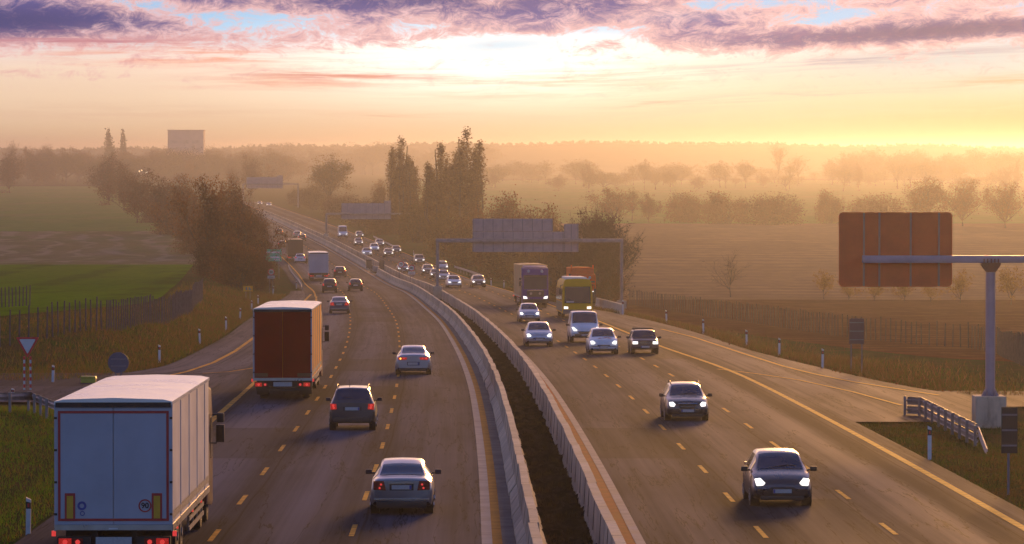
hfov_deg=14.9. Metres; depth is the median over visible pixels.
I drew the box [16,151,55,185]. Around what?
tree
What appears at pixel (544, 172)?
tree
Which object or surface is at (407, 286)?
concrete barrier
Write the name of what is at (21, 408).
grass
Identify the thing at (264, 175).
shrub
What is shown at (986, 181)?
tree
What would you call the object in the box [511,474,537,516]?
concrete barrier
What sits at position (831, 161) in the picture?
tree
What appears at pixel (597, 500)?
concrete barrier
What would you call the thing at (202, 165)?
tree
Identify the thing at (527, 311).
car
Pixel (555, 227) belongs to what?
shrub
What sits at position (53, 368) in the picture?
delineator post
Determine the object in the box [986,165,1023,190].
tree
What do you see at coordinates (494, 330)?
concrete barrier
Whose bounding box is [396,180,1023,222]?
field
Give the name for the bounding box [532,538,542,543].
concrete barrier
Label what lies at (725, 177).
tree
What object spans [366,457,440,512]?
car
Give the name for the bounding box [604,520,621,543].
concrete barrier
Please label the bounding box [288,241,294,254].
rear door
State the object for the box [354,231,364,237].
car
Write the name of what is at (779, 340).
delineator post
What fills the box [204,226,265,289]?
shrub
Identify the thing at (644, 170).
tree
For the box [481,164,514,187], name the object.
tree
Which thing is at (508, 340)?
concrete barrier
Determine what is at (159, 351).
delineator post
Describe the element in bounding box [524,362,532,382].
concrete barrier
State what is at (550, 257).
shrub
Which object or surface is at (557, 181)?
tree
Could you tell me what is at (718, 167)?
tree
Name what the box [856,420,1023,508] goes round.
grass
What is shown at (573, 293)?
coach
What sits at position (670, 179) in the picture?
tree
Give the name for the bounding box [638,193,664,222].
tree
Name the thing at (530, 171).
tree
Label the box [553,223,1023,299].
field
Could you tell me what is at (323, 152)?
tree
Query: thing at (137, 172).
shrub
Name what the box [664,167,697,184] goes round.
tree
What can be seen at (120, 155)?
shrub
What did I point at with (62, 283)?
field
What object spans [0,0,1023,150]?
sky
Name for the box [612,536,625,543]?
concrete barrier
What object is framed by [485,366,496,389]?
concrete barrier
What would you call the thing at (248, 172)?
tree
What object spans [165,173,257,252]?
tree
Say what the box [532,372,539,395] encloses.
concrete barrier
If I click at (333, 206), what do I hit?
shrub
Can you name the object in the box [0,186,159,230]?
field
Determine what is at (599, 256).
bush
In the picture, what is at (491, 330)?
concrete barrier
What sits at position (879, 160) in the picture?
tree
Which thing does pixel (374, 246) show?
car
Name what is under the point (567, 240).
sign gantry
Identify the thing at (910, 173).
tree
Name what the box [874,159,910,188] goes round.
tree
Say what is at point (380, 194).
tree
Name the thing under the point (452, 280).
car
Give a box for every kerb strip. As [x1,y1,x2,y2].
[258,209,645,543]
[264,217,492,543]
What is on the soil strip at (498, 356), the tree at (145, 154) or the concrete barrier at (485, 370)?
the concrete barrier at (485, 370)
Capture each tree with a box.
[0,148,24,192]
[4,141,19,158]
[14,146,38,179]
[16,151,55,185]
[31,145,57,157]
[40,148,106,185]
[54,152,74,182]
[65,145,98,181]
[65,157,115,185]
[80,151,98,180]
[82,149,125,204]
[89,156,123,183]
[94,167,169,222]
[103,128,117,179]
[103,159,146,209]
[107,150,174,177]
[107,151,142,181]
[119,129,126,151]
[122,170,191,233]
[130,155,149,181]
[138,149,162,178]
[141,150,164,182]
[145,162,187,182]
[145,173,202,235]
[146,145,167,158]
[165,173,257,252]
[171,146,201,181]
[180,159,201,180]
[197,150,225,181]
[201,150,228,183]
[205,145,234,156]
[207,173,254,226]
[208,201,290,258]
[217,147,244,158]
[222,154,245,183]
[222,181,269,242]
[224,150,271,177]
[227,153,276,197]
[238,148,303,176]
[242,143,260,155]
[247,200,270,238]
[257,144,288,157]
[261,157,307,180]
[271,142,305,161]
[287,156,298,180]
[289,160,315,181]
[293,144,330,173]
[304,152,359,211]
[307,145,343,161]
[322,147,349,161]
[337,141,393,174]
[339,153,380,168]
[370,179,392,202]
[379,143,402,162]
[384,135,422,234]
[404,147,421,159]
[414,151,433,171]
[419,142,452,234]
[424,147,450,167]
[441,126,489,234]
[446,147,484,166]
[472,142,505,168]
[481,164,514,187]
[483,171,500,185]
[487,163,514,180]
[497,159,524,180]
[504,160,543,180]
[512,161,556,181]
[533,159,557,183]
[545,173,567,190]
[554,159,600,186]
[558,172,582,181]
[559,158,593,183]
[580,162,601,191]
[583,187,647,218]
[586,169,636,191]
[608,177,628,188]
[610,170,639,185]
[620,165,639,184]
[623,187,643,220]
[629,159,653,189]
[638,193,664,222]
[641,170,675,189]
[648,161,698,186]
[658,169,678,191]
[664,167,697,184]
[685,176,703,188]
[689,174,705,190]
[695,160,734,186]
[702,247,751,296]
[717,169,734,188]
[729,167,773,176]
[732,159,757,187]
[755,173,774,187]
[758,168,785,182]
[767,140,788,182]
[770,174,796,190]
[779,163,799,189]
[785,153,809,183]
[812,268,837,298]
[820,150,876,182]
[820,164,841,184]
[822,158,840,182]
[827,148,882,172]
[827,158,871,185]
[827,165,862,190]
[841,286,862,298]
[853,161,863,190]
[854,148,894,182]
[855,287,884,300]
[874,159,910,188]
[881,154,896,181]
[882,149,921,172]
[887,287,915,300]
[893,171,916,185]
[896,176,970,216]
[897,158,943,185]
[900,161,918,187]
[906,149,933,174]
[920,287,945,301]
[937,177,995,225]
[942,163,975,188]
[944,269,974,302]
[951,175,982,187]
[953,149,993,181]
[954,152,989,175]
[957,147,1004,176]
[972,174,1000,189]
[976,181,1023,227]
[981,151,1023,173]
[985,170,1004,187]
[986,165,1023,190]
[995,266,1023,304]
[1011,158,1023,187]
[1012,155,1023,175]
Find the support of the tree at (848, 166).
on the ground at (362, 190)
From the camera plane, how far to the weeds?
115.05 m
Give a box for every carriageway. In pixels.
[15,206,481,543]
[245,202,1023,543]
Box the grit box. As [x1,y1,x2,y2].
[80,376,96,382]
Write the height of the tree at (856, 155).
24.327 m
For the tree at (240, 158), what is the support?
on the ground at (362, 190)
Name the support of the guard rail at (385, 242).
on the ground at (362, 190)
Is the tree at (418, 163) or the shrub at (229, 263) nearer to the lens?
the shrub at (229, 263)
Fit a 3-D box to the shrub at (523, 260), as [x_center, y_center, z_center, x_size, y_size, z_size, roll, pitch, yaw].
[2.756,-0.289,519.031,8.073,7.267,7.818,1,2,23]
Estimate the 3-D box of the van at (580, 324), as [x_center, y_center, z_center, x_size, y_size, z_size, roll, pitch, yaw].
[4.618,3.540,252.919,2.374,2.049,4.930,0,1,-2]
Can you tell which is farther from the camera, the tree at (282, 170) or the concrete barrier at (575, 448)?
the tree at (282, 170)
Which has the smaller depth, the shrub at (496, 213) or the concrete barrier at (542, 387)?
the concrete barrier at (542, 387)
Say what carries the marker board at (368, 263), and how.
on the kerb strip at (486, 532)
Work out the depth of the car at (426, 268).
555.63 m
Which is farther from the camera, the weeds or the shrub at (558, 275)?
the shrub at (558, 275)
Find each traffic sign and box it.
[849,318,863,371]
[1001,407,1017,494]
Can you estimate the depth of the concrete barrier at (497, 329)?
246.47 m
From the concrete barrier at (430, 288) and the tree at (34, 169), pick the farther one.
the tree at (34, 169)
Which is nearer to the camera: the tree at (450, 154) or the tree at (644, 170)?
the tree at (644, 170)
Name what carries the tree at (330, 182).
on the ground at (362, 190)
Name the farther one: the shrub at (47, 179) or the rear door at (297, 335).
the shrub at (47, 179)
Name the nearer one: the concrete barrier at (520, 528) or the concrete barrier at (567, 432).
the concrete barrier at (520, 528)
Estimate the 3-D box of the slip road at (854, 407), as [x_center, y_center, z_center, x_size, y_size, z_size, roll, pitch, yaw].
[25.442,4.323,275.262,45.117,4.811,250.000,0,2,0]
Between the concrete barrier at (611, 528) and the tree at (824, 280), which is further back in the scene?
the tree at (824, 280)
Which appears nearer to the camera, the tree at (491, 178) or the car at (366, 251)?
the car at (366, 251)
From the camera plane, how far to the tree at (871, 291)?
443.98 m
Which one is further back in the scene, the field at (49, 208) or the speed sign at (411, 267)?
the field at (49, 208)
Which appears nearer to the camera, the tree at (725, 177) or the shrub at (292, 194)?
the shrub at (292, 194)
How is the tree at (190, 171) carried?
on the ground at (362, 190)
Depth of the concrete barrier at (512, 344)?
213.42 m
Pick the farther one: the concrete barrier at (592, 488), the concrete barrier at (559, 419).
the concrete barrier at (559, 419)
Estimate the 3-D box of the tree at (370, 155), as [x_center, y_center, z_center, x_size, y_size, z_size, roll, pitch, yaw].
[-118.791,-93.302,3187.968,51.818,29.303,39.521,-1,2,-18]
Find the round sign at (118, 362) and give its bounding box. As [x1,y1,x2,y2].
[108,352,128,375]
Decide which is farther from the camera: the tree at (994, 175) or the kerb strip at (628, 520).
the tree at (994, 175)
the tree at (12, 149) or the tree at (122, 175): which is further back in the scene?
the tree at (12, 149)
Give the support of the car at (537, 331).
on the carriageway at (669, 490)
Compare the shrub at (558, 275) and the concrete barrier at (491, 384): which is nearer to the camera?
the concrete barrier at (491, 384)
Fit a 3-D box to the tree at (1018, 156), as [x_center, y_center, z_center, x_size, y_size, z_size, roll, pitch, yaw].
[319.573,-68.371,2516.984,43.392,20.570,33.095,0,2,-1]
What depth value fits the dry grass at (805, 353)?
213.95 m
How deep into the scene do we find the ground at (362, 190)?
229.25 m
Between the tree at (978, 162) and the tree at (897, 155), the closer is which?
the tree at (897, 155)
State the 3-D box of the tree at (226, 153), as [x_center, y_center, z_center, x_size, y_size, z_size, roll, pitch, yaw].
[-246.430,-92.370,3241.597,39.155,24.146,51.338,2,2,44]
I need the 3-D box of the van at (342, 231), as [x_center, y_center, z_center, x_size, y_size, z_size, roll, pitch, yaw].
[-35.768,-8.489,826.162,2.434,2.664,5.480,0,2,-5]
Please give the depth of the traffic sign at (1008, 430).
112.28 m
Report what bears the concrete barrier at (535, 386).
on the soil strip at (498, 356)
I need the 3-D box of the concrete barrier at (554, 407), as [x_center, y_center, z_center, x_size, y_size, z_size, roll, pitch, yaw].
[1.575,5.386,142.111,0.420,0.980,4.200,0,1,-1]
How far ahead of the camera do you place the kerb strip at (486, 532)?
133.25 m
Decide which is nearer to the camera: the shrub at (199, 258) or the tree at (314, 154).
the shrub at (199, 258)
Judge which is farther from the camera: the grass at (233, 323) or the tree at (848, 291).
the tree at (848, 291)
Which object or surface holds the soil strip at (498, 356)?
on the ground at (362, 190)
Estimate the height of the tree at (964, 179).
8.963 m
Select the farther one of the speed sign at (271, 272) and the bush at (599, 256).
the bush at (599, 256)
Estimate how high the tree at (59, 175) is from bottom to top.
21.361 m
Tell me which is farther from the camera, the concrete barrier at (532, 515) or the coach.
the coach
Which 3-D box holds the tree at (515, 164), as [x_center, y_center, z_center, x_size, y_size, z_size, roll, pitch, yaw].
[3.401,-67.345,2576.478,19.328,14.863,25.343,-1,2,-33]
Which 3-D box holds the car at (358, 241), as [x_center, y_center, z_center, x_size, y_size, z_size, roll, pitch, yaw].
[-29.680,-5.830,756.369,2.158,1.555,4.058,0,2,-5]
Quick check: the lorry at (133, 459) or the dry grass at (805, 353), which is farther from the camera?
the dry grass at (805, 353)
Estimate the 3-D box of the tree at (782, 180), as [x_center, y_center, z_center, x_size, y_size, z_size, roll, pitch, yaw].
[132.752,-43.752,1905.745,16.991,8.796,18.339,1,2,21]
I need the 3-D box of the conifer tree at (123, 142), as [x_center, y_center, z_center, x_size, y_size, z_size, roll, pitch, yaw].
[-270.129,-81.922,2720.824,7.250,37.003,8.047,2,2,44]
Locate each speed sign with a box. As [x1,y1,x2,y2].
[268,269,274,293]
[398,261,403,277]
[408,265,414,281]
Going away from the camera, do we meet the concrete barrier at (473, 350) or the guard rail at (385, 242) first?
the concrete barrier at (473, 350)
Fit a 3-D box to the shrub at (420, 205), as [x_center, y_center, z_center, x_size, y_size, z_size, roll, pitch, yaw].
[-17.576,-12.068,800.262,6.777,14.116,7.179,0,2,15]
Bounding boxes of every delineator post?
[26,497,30,534]
[52,365,54,381]
[158,345,160,362]
[778,338,780,354]
[821,349,823,367]
[928,426,931,459]
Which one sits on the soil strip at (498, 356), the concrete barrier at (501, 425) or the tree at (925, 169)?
the concrete barrier at (501, 425)
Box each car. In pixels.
[292,231,300,237]
[293,253,306,262]
[297,234,305,240]
[320,278,338,292]
[326,381,381,429]
[327,296,351,312]
[332,266,346,276]
[346,279,363,290]
[353,238,363,245]
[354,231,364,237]
[360,248,372,255]
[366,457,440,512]
[369,243,378,251]
[374,239,384,246]
[382,248,394,256]
[391,245,401,253]
[392,345,433,373]
[395,263,409,272]
[413,254,425,263]
[420,264,434,274]
[428,269,439,278]
[435,261,448,269]
[435,270,451,279]
[445,275,462,287]
[469,275,486,286]
[516,303,541,321]
[521,321,555,345]
[584,327,620,353]
[626,328,660,353]
[659,380,711,419]
[741,448,816,505]
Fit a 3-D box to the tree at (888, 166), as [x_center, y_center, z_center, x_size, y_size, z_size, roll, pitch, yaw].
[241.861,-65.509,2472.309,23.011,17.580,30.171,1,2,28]
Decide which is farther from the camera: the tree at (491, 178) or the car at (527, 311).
the tree at (491, 178)
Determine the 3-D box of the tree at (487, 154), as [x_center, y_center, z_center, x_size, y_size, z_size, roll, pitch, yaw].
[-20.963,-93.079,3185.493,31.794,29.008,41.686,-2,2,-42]
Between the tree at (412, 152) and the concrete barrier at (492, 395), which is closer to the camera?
the concrete barrier at (492, 395)
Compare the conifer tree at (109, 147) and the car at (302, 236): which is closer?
the car at (302, 236)
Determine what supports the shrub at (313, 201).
on the ground at (362, 190)
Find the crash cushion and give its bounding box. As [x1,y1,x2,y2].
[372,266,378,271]
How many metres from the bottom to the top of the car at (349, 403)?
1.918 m
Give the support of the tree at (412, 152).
on the ground at (362, 190)
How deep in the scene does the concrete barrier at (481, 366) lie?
200.44 m
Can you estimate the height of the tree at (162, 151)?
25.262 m
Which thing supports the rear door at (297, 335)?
in the lorry at (288, 341)
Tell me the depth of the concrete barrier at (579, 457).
112.58 m
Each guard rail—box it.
[0,391,53,418]
[288,264,302,289]
[373,236,392,247]
[454,266,483,276]
[904,396,977,442]
[974,425,987,451]
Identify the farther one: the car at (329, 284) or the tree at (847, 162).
the tree at (847, 162)
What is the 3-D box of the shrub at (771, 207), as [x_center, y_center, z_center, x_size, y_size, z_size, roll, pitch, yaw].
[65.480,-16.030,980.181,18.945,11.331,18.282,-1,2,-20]
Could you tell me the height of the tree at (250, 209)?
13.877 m
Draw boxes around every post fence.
[0,279,202,347]
[1,285,30,306]
[629,289,1023,365]
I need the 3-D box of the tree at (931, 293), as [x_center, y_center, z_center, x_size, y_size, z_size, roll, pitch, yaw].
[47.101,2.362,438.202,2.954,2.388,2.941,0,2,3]
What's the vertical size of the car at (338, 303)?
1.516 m
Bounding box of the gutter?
[248,209,515,543]
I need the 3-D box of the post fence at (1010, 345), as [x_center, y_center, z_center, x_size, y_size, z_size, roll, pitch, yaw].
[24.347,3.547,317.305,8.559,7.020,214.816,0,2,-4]
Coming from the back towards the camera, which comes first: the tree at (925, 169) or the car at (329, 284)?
the tree at (925, 169)
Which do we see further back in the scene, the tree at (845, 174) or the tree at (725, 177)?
the tree at (725, 177)
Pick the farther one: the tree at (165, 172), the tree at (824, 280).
the tree at (165, 172)
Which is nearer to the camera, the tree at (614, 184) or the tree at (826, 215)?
the tree at (826, 215)
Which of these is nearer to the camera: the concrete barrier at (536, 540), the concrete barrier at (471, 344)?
the concrete barrier at (536, 540)
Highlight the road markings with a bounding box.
[171,206,1023,540]
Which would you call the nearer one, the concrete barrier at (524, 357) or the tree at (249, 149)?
the concrete barrier at (524, 357)
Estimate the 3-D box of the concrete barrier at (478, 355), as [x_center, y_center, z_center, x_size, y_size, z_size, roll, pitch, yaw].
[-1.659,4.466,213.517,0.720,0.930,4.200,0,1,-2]
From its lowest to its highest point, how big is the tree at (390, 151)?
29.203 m
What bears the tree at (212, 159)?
on the ground at (362, 190)
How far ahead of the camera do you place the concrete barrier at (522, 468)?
108.36 m
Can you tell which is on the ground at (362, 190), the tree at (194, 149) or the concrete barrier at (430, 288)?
the tree at (194, 149)
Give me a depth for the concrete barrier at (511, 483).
112.36 m
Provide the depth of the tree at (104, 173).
1384.94 m
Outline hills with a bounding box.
[0,143,1023,173]
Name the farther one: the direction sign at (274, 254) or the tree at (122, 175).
the tree at (122, 175)
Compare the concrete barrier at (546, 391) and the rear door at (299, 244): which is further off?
the rear door at (299, 244)
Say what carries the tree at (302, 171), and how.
on the ground at (362, 190)
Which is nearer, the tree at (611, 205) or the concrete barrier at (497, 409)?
the concrete barrier at (497, 409)
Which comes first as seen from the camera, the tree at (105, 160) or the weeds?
the weeds
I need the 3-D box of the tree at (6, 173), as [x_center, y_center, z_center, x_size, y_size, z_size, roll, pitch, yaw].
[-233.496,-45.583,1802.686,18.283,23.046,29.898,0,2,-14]
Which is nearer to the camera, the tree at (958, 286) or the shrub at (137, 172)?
the tree at (958, 286)
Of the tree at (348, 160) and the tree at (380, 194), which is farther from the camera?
the tree at (348, 160)
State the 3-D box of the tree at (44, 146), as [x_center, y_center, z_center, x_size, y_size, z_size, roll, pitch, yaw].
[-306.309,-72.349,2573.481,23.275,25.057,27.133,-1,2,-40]
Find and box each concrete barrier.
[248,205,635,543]
[392,277,397,285]
[396,278,401,286]
[400,280,405,288]
[404,281,410,290]
[408,283,412,291]
[411,284,416,293]
[420,281,426,288]
[428,284,433,292]
[460,323,466,337]
[464,329,471,344]
[468,334,476,350]
[470,336,478,352]
[471,338,479,354]
[472,340,480,356]
[473,342,481,358]
[474,344,483,362]
[476,347,485,365]
[478,349,487,367]
[479,352,488,370]
[480,354,489,374]
[482,357,492,376]
[483,360,492,381]
[485,363,495,383]
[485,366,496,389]
[487,321,491,334]
[488,370,498,392]
[489,324,494,337]
[489,374,500,396]
[489,377,500,402]
[491,381,503,407]
[493,327,497,341]
[493,386,504,411]
[494,390,506,416]
[495,328,499,343]
[495,395,507,422]
[496,400,508,427]
[497,405,518,434]
[498,332,503,347]
[499,411,520,440]
[500,333,505,349]
[500,417,520,447]
[501,335,507,351]
[501,424,523,456]
[503,337,509,352]
[503,431,526,464]
[504,438,528,472]
[505,446,529,483]
[506,339,511,356]
[507,454,532,495]
[508,341,513,358]
[509,343,515,359]
[510,464,536,505]
[511,346,517,363]
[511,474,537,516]
[512,484,542,528]
[513,348,520,367]
[514,496,545,543]
[516,351,522,368]
[517,353,524,371]
[518,509,546,543]
[521,356,528,375]
[522,359,529,379]
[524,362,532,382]
[526,365,534,385]
[526,523,540,543]
[529,369,536,391]
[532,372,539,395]
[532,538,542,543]
[533,376,542,400]
[536,380,545,403]
[538,384,547,410]
[541,389,550,417]
[544,394,553,419]
[546,399,556,427]
[549,404,559,433]
[552,410,562,440]
[554,416,565,447]
[558,422,570,454]
[562,429,573,464]
[564,436,577,475]
[569,444,581,480]
[572,453,586,494]
[576,462,591,504]
[581,472,596,514]
[584,482,600,526]
[589,494,606,543]
[595,298,624,313]
[595,507,613,543]
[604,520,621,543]
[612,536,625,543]
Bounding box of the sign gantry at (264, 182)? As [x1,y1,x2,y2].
[242,175,298,207]
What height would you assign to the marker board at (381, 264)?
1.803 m
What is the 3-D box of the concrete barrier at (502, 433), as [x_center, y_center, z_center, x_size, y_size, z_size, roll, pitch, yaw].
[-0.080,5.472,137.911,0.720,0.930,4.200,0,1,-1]
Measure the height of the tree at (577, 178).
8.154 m
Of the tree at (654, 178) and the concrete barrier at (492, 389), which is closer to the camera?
the concrete barrier at (492, 389)
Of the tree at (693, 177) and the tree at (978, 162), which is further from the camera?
the tree at (978, 162)
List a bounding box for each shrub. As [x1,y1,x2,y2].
[35,137,57,183]
[94,143,140,178]
[128,148,150,180]
[141,211,157,222]
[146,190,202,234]
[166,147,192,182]
[167,210,214,254]
[186,232,250,278]
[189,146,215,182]
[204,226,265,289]
[208,153,224,180]
[237,236,281,293]
[253,227,274,269]
[254,154,296,181]
[284,188,307,205]
[300,181,331,209]
[318,187,364,218]
[339,196,380,226]
[361,208,408,234]
[411,188,432,240]
[436,207,499,266]
[461,184,530,252]
[469,248,528,280]
[487,199,544,257]
[501,252,547,287]
[515,195,560,260]
[528,252,574,293]
[549,254,609,297]
[595,270,626,301]
[662,190,704,222]
[695,190,750,223]
[735,185,808,224]
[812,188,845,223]
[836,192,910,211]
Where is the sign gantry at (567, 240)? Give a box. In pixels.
[433,219,626,308]
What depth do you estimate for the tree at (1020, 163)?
2406.14 m
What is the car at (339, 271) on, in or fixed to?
on the carriageway at (312, 484)
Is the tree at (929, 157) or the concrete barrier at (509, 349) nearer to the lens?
the concrete barrier at (509, 349)
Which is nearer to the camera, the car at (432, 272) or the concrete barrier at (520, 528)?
the concrete barrier at (520, 528)
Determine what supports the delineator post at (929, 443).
on the ground at (362, 190)
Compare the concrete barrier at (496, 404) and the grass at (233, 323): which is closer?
the concrete barrier at (496, 404)
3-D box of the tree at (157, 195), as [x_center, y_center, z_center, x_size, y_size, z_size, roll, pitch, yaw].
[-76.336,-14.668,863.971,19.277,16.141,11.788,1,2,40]
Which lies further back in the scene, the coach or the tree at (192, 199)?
the tree at (192, 199)
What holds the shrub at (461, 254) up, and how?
on the ground at (362, 190)
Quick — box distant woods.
[0,139,1023,150]
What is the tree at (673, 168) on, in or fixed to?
on the ground at (362, 190)
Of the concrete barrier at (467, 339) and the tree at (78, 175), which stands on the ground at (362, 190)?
the tree at (78, 175)
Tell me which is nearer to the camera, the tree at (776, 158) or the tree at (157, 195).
the tree at (157, 195)
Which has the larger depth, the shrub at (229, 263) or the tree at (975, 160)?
the tree at (975, 160)
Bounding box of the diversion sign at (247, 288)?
[243,286,252,290]
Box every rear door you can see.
[54,407,112,524]
[114,407,172,524]
[253,312,281,377]
[283,312,311,377]
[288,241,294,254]
[295,241,302,253]
[309,254,318,272]
[319,254,328,272]
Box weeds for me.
[497,364,592,543]
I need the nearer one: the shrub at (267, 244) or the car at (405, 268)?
the shrub at (267, 244)
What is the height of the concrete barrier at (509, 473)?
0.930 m
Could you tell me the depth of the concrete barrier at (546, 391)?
154.38 m
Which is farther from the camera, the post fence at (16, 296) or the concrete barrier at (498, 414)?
the post fence at (16, 296)
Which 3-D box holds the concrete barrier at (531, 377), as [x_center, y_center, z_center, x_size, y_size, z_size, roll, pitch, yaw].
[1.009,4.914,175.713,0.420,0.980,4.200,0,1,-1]
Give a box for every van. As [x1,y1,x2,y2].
[337,225,347,237]
[566,311,602,342]
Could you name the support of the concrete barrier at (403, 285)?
on the soil strip at (498, 356)
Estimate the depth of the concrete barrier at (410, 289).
450.06 m
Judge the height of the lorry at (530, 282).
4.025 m
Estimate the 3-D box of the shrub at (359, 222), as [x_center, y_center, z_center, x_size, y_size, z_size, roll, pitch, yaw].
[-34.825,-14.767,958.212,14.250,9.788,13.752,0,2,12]
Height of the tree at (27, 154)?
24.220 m
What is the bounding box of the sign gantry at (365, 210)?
[324,201,409,238]
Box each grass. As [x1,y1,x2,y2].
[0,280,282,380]
[0,280,285,380]
[0,404,53,543]
[503,287,1023,394]
[503,287,1023,394]
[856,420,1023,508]
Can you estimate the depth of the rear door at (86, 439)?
86.97 m
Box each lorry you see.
[52,374,224,543]
[251,300,328,397]
[284,238,302,260]
[305,251,328,280]
[513,263,551,306]
[566,265,598,301]
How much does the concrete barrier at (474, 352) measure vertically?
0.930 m
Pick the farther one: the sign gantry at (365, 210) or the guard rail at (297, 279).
the sign gantry at (365, 210)
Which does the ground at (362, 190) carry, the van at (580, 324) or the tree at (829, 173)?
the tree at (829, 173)
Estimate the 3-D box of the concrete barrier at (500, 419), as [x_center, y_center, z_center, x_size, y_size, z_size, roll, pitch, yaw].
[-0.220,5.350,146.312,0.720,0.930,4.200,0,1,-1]
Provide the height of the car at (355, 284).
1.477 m
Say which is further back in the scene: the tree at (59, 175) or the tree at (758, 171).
the tree at (758, 171)
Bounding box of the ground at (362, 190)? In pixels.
[0,174,1023,543]
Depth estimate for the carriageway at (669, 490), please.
129.57 m
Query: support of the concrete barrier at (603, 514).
on the soil strip at (498, 356)
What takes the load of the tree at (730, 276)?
on the ground at (362, 190)
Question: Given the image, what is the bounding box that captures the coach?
[556,276,595,317]
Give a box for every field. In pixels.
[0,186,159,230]
[0,231,207,263]
[0,264,192,315]
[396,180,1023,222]
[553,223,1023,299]
[595,300,1023,361]
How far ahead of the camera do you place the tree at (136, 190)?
1009.88 m
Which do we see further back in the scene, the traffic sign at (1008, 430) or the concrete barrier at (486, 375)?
the concrete barrier at (486, 375)
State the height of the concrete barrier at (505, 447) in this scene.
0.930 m
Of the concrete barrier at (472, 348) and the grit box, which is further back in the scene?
the concrete barrier at (472, 348)
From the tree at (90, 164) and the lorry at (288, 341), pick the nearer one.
the lorry at (288, 341)
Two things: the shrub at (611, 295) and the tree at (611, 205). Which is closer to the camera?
the shrub at (611, 295)
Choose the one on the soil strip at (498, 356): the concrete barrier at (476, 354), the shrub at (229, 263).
the concrete barrier at (476, 354)
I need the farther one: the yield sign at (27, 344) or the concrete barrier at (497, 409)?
the yield sign at (27, 344)
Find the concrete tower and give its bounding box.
[167,130,205,179]
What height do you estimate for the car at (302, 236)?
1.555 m
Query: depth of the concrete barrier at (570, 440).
120.98 m
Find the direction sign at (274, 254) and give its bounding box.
[265,249,281,269]
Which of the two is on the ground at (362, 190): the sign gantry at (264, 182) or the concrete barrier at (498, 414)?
the sign gantry at (264, 182)
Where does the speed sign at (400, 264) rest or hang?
on the soil strip at (498, 356)
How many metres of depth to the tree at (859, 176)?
1890.88 m
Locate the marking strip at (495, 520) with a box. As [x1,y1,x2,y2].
[270,219,501,543]
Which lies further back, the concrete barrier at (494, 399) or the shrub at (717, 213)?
the shrub at (717, 213)
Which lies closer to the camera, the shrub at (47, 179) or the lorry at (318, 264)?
the lorry at (318, 264)
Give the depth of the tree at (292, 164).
2529.12 m
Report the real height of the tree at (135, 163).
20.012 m
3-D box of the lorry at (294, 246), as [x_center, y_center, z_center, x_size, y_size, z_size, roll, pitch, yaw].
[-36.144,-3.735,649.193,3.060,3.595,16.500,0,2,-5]
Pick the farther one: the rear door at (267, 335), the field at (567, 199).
the field at (567, 199)
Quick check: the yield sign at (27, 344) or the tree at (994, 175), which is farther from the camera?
the tree at (994, 175)
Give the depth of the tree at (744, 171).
2030.88 m
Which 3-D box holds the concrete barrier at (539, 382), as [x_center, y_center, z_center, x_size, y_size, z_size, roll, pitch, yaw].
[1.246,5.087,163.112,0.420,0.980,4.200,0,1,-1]
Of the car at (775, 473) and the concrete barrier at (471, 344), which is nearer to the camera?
the car at (775, 473)
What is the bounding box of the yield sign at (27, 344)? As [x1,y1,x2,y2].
[16,337,38,389]
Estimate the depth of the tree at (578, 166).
2134.05 m
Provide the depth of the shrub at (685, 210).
1008.61 m
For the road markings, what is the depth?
151.59 m
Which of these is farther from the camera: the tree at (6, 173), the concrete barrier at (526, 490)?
the tree at (6, 173)
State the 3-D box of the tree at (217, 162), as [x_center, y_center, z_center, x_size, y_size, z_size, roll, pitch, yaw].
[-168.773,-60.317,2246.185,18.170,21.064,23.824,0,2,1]
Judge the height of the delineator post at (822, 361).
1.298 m
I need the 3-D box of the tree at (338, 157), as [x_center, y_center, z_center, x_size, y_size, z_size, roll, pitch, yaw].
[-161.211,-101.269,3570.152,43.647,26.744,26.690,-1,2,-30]
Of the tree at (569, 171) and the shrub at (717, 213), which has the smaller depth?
the shrub at (717, 213)
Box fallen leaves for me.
[628,315,962,391]
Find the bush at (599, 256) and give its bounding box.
[525,201,644,299]
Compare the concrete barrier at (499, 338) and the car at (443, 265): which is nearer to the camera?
the concrete barrier at (499, 338)
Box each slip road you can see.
[0,291,304,401]
[548,301,1023,421]
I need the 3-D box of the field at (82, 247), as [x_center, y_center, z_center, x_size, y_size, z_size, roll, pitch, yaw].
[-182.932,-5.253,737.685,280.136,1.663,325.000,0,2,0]
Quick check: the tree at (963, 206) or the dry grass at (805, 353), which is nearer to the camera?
the dry grass at (805, 353)
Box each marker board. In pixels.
[366,260,371,267]
[379,260,383,270]
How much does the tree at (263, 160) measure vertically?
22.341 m
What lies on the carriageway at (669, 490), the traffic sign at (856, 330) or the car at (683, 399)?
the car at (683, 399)
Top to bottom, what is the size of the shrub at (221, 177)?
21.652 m
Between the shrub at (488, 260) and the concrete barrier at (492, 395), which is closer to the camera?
the concrete barrier at (492, 395)
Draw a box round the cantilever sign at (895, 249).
[839,212,1023,427]
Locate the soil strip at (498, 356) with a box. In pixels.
[246,206,596,543]

